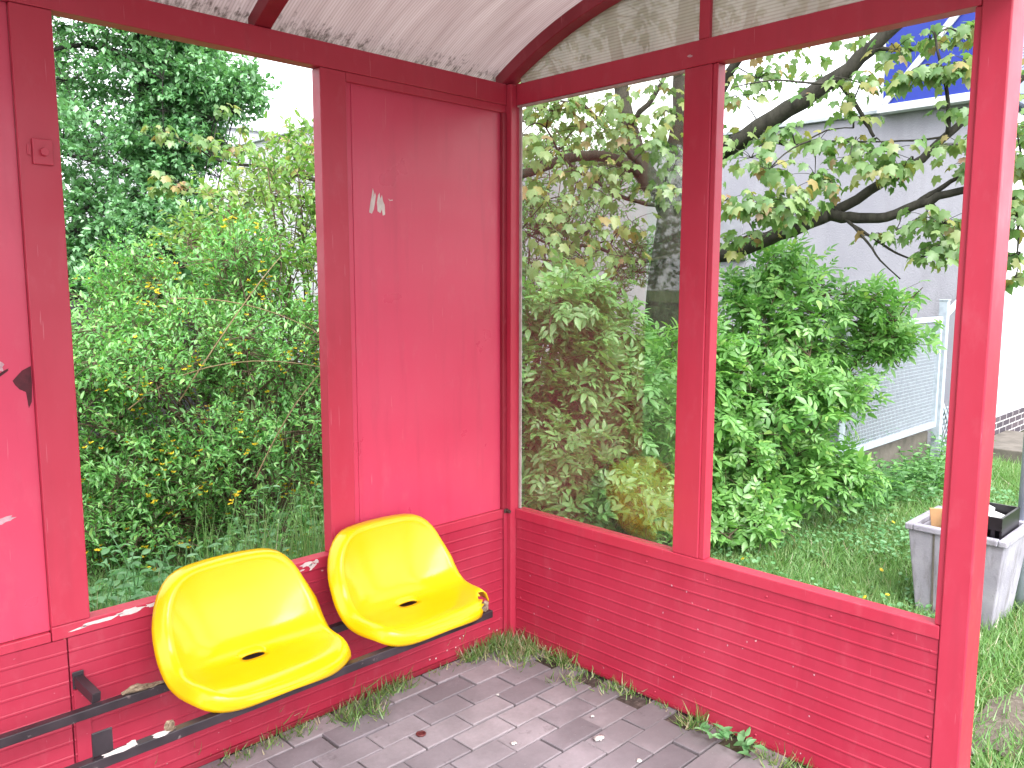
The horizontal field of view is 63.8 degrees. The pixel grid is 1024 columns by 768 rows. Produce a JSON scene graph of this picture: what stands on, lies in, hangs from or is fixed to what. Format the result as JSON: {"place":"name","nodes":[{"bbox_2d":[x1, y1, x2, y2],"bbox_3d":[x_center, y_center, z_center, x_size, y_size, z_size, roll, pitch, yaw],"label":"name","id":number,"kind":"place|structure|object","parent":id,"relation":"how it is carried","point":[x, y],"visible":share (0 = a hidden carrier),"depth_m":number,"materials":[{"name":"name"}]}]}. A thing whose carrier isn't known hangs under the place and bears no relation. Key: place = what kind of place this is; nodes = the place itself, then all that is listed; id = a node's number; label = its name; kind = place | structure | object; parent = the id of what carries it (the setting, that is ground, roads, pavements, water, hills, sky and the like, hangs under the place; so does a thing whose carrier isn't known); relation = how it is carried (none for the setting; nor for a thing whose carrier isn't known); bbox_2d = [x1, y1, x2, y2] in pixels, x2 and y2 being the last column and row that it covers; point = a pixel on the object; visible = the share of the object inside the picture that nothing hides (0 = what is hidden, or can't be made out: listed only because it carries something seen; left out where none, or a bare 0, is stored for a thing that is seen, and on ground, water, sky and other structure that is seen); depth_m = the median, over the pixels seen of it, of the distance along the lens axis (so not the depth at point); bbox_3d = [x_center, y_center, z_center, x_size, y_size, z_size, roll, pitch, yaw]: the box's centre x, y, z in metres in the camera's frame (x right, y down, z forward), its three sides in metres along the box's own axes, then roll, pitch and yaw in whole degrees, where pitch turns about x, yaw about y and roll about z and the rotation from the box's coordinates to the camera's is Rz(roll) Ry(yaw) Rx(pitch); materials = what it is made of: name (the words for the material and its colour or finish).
{"place":"outdoors","nodes":[
{"label":"outdoors","id":0,"kind":"place"},
{"bbox_2d":[82,486,231,608],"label":"verge soil","id":1,"kind":"structure","parent":0,"point":[146,547],"depth_m":4.67,"materials":[{"name":"brown soil"}]},
{"bbox_2d":[70,299,221,453],"bbox_3d":[-4.497,0.124,5.499,5.300,1.362,0.075,-7,10,-44],"label":"board fence","id":2,"kind":"object","parent":1,"relation":"on","point":[163,411],"visible":0.04,"depth_m":7.00,"materials":[{"name":"brown wood"}]},
{"bbox_2d":[69,187,323,588],"bbox_3d":[-1.766,-0.045,4.671,2.711,2.186,1.833,-7,10,-44],"label":"forsythia bush","id":3,"kind":"object","parent":1,"relation":"on","point":[131,476],"visible":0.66,"depth_m":4.43,"materials":[{"name":"green plant"}]},
{"bbox_2d":[88,462,532,611],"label":"wild weeds","id":4,"kind":"object","parent":1,"relation":"on","point":[140,594],"visible":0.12,"depth_m":3.40,"materials":[{"name":"green plant"}]},
{"bbox_2d":[71,293,318,395],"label":"ground","id":5,"kind":"structure","parent":0,"point":[295,386],"depth_m":12.62,"materials":[{"name":"brown soil"}]},
{"bbox_2d":[65,122,286,264],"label":"building","id":6,"kind":"structure","parent":5,"relation":"on","point":[255,134],"depth_m":19.37,"materials":[{"name":"metal"}]},
{"bbox_2d":[227,125,587,361],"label":"building","id":7,"kind":"structure","parent":5,"relation":"on","point":[257,143],"depth_m":15.48,"materials":[{"name":"metal"}]},
{"bbox_2d":[52,16,878,226],"label":"sky","id":8,"kind":"structure","parent":0,"point":[296,91],"materials":[{"name":"white"}]},
{"bbox_2d":[198,640,805,767],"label":"paving","id":9,"kind":"structure","parent":0,"point":[450,712],"depth_m":2.76,"materials":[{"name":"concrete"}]},
{"bbox_2d":[212,745,263,767],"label":"grass tuft","id":10,"kind":"object","parent":9,"relation":"on","point":[236,755],"visible":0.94,"depth_m":2.62,"materials":[{"name":"green plant"}]},
{"bbox_2d":[259,719,315,749],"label":"grass tuft","id":11,"kind":"object","parent":9,"relation":"on","point":[300,732],"visible":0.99,"depth_m":2.73,"materials":[{"name":"green plant"}]},
{"bbox_2d":[235,661,460,759],"bbox_3d":[-0.561,1.133,2.946,0.952,0.035,0.159,-7,10,-44],"label":"grass tuft","id":12,"kind":"object","parent":9,"relation":"on","point":[330,715],"visible":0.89,"depth_m":2.78,"materials":[{"name":"green plant"}]},
{"bbox_2d":[328,690,391,730],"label":"grass tuft","id":13,"kind":"object","parent":9,"relation":"on","point":[351,715],"visible":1,"depth_m":2.86,"materials":[{"name":"green plant"}]},
{"bbox_2d":[350,668,421,709],"bbox_3d":[-0.469,1.103,3.007,0.301,0.082,0.181,-7,10,-44],"label":"grass tuft","id":14,"kind":"object","parent":9,"relation":"on","point":[389,690],"visible":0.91,"depth_m":3.01,"materials":[{"name":"green plant"}]},
{"bbox_2d":[416,730,425,736],"bbox_3d":[-0.304,1.168,2.747,0.035,0.007,0.034,-7,10,-44],"label":"bottle cap","id":15,"kind":"object","parent":9,"relation":"on","point":[421,733],"visible":1,"depth_m":2.75,"materials":[{"name":"red metal"}]},
{"bbox_2d":[0,0,1023,767],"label":"bus shelter","id":16,"kind":"object","parent":9,"relation":"on","point":[418,120],"visible":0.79,"depth_m":2.71,"materials":[{"name":"red paint"}]},
{"bbox_2d":[0,609,492,767],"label":"bench frame","id":17,"kind":"object","parent":16,"relation":"attached to","point":[105,754],"visible":0.69,"depth_m":2.17,"materials":[{"name":"black paint"}]},
{"bbox_2d":[152,548,350,712],"bbox_3d":[-0.750,0.690,2.401,0.521,0.301,0.414,-7,10,-44],"label":"plastic chair","id":18,"kind":"object","parent":17,"relation":"on","point":[237,631],"visible":1,"depth_m":2.42,"materials":[{"name":"yellow plastic"}]},
{"bbox_2d":[327,513,488,646],"bbox_3d":[-0.343,0.642,2.797,0.521,0.302,0.414,-7,10,-44],"label":"plastic chair","id":19,"kind":"object","parent":17,"relation":"on","point":[396,580],"visible":1,"depth_m":2.82,"materials":[{"name":"yellow plastic"}]},
{"bbox_2d":[453,624,581,671],"bbox_3d":[0.021,1.058,3.337,0.560,0.091,0.357,-1,7,-9],"label":"grass tuft","id":20,"kind":"object","parent":9,"relation":"on","point":[529,647],"visible":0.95,"depth_m":3.32,"materials":[{"name":"green plant"}]},
{"bbox_2d":[545,664,587,690],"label":"grass tuft","id":21,"kind":"object","parent":9,"relation":"on","point":[571,678],"visible":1,"depth_m":3.11,"materials":[{"name":"green plant"}]},
{"bbox_2d":[593,734,603,740],"bbox_3d":[0.288,1.174,2.728,0.040,0.006,0.034,-2,7,-17],"label":"chewing gum","id":22,"kind":"object","parent":9,"relation":"on","point":[600,737],"visible":1,"depth_m":2.73,"materials":[{"name":"white"}]},
{"bbox_2d":[589,672,647,699],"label":"grass tuft","id":23,"kind":"object","parent":9,"relation":"on","point":[618,691],"visible":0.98,"depth_m":3.04,"materials":[{"name":"green plant"}]},
{"bbox_2d":[560,660,814,767],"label":"grass tuft","id":24,"kind":"object","parent":9,"relation":"in","point":[659,704],"visible":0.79,"depth_m":2.98,"materials":[{"name":"green plant"}]},
{"bbox_2d":[668,700,717,733],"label":"grass tuft","id":25,"kind":"object","parent":9,"relation":"on","point":[687,722],"visible":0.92,"depth_m":2.80,"materials":[{"name":"green plant"}]},
{"bbox_2d":[695,720,767,756],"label":"broadleaf weed","id":26,"kind":"object","parent":9,"relation":"on","point":[724,732],"visible":1,"depth_m":2.68,"materials":[{"name":"green plant"}]},
{"bbox_2d":[744,738,814,767],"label":"grass tuft","id":27,"kind":"object","parent":9,"relation":"on","point":[788,763],"visible":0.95,"depth_m":2.58,"materials":[{"name":"green plant"}]},
{"bbox_2d":[83,390,1023,767],"bbox_3d":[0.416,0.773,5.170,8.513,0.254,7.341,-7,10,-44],"label":"grass","id":28,"kind":"structure","parent":0,"point":[1001,475],"depth_m":4.33,"materials":[{"name":"green plant"}]},
{"bbox_2d":[52,16,282,390],"bbox_3d":[-5.327,-3.585,9.724,5.528,7.939,3.699,0,7,2],"label":"leafy tree","id":29,"kind":"object","parent":28,"relation":"on","point":[182,89],"visible":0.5,"depth_m":9.52,"materials":[{"name":"green plant"}]},
{"bbox_2d":[144,107,321,473],"bbox_3d":[-1.538,-0.593,5.938,2.034,2.800,1.520,4,8,30],"label":"tall shrub","id":30,"kind":"object","parent":28,"relation":"on","point":[287,173],"visible":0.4,"depth_m":5.66,"materials":[{"name":"green plant"}]},
{"bbox_2d":[140,20,1023,486],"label":"maple tree","id":31,"kind":"object","parent":28,"relation":"on","point":[800,214],"visible":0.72,"depth_m":4.90,"materials":[{"name":"green plant"}]},
{"bbox_2d":[522,102,654,452],"bbox_3d":[0.304,-0.747,6.328,1.874,3.014,1.444,-7,10,-44],"label":"young tree","id":32,"kind":"object","parent":28,"relation":"on","point":[633,247],"visible":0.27,"depth_m":6.26,"materials":[{"name":"green plant"}]},
{"bbox_2d":[521,248,676,543],"bbox_3d":[0.304,0.136,4.439,1.469,1.729,1.435,2,7,18],"label":"shrub","id":33,"kind":"object","parent":28,"relation":"on","point":[579,401],"visible":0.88,"depth_m":4.30,"materials":[{"name":"green plant"}]},
{"bbox_2d":[585,315,780,546],"bbox_3d":[0.991,0.323,4.907,1.370,1.512,1.119,-7,10,-44],"label":"elder bush","id":34,"kind":"object","parent":28,"relation":"on","point":[730,424],"visible":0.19,"depth_m":4.75,"materials":[{"name":"green plant"}]},
{"bbox_2d":[710,232,946,566],"bbox_3d":[1.646,-0.001,5.174,1.906,1.935,1.332,-3,8,-24],"label":"elder bush","id":35,"kind":"object","parent":28,"relation":"on","point":[813,386],"visible":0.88,"depth_m":4.94,"materials":[{"name":"green plant"}]},
{"bbox_2d":[827,317,847,505],"bbox_3d":[2.172,0.150,5.484,0.072,1.372,0.072,-7,10,-44],"label":"gate post","id":36,"kind":"object","parent":28,"relation":"on","point":[840,428],"visible":0.01,"depth_m":5.47,"materials":[{"name":"metal"}]},
{"bbox_2d":[842,316,942,453],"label":"gate","id":37,"kind":"structure","parent":36,"relation":"attached to","point":[932,404],"depth_m":6.33,"materials":[{"name":"metal"}]},
{"bbox_2d":[793,431,927,515],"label":"garden wall","id":38,"kind":"structure","parent":28,"relation":"on","point":[888,452],"depth_m":6.46,"materials":[{"name":"concrete"}]},
{"bbox_2d":[715,483,1023,766],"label":"dry grass","id":39,"kind":"structure","parent":28,"relation":"on","point":[990,761],"depth_m":3.53,"materials":[{"name":"green plant"}]},
{"bbox_2d":[831,429,995,512],"bbox_3d":[2.839,0.614,6.143,2.284,0.334,0.948,-7,10,-44],"label":"weed patch","id":40,"kind":"object","parent":28,"relation":"on","point":[921,465],"visible":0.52,"depth_m":5.89,"materials":[{"name":"green plant"}]},
{"bbox_2d":[930,299,950,461],"bbox_3d":[3.547,-0.012,6.822,0.072,1.372,0.072,-7,10,-44],"label":"gate post","id":41,"kind":"object","parent":28,"relation":"on","point":[944,308],"visible":0.73,"depth_m":6.79,"materials":[{"name":"metal"}]},
{"bbox_2d":[941,300,955,454],"bbox_3d":[3.764,-0.084,7.050,0.586,1.420,0.057,-7,10,-44],"label":"chain link fence","id":42,"kind":"object","parent":28,"relation":"on","point":[945,410],"visible":0.2,"depth_m":7.00,"materials":[{"name":"metal"}]},
{"bbox_2d":[905,505,1023,630],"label":"concrete bin","id":43,"kind":"object","parent":28,"relation":"on","point":[1004,557],"visible":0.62,"depth_m":3.73,"materials":[{"name":"grey concrete"}]},
{"bbox_2d":[929,508,941,527],"bbox_3d":[2.010,0.757,3.809,0.161,0.375,0.036,3,8,21],"label":"cardboard piece","id":44,"kind":"object","parent":43,"relation":"in","point":[935,516],"visible":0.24,"depth_m":3.80,"materials":[{"name":"brown cardboard"}]},
{"bbox_2d":[987,502,1019,539],"bbox_3d":[2.148,0.677,3.753,0.270,0.227,0.218,-7,10,-44],"label":"plastic crate","id":45,"kind":"object","parent":43,"relation":"in","point":[1003,526],"visible":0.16,"depth_m":3.66,"materials":[{"name":"black plastic"}]},
{"bbox_2d":[988,505,1004,517],"bbox_3d":[2.175,0.596,3.778,0.109,0.098,0.140,-7,10,-44],"label":"crumpled paper","id":46,"kind":"object","parent":45,"relation":"in","point":[992,513],"visible":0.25,"depth_m":3.75,"materials":[{"name":"white paper"}]},
{"bbox_2d":[971,684,1023,759],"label":"dirt patch","id":47,"kind":"object","parent":28,"relation":"on","point":[1015,700],"visible":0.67,"depth_m":2.84,"materials":[{"name":"beige soil"}]},
{"bbox_2d":[1014,437,1023,608],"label":"sign pole","id":48,"kind":"object","parent":28,"relation":"on","point":[1019,594],"depth_m":3.85,"materials":[{"name":"grey paint"}]},
{"bbox_2d":[522,103,1023,448],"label":"building","id":49,"kind":"structure","parent":0,"point":[860,256],"depth_m":7.83,"materials":[{"name":"white paint"}]},
{"bbox_2d":[720,204,745,259],"bbox_3d":[2.216,-1.630,8.856,0.049,0.595,0.670,-7,10,-44],"label":"window","id":50,"kind":"structure","parent":49,"relation":"in","point":[736,224],"depth_m":8.74,"materials":[{"name":"glass"}]},
{"bbox_2d":[877,12,1023,114],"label":"sign","id":51,"kind":"object","parent":49,"relation":"on","point":[916,98],"visible":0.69,"depth_m":7.18,"materials":[{"name":"blue metal"}]},
{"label":"gravel path","id":52,"kind":"structure","parent":0,"visible":0},
{"bbox_2d":[993,430,1023,463],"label":"doorstep","id":53,"kind":"object","parent":52,"relation":"on","point":[1007,443],"visible":0.48,"depth_m":7.25,"materials":[{"name":"concrete"}]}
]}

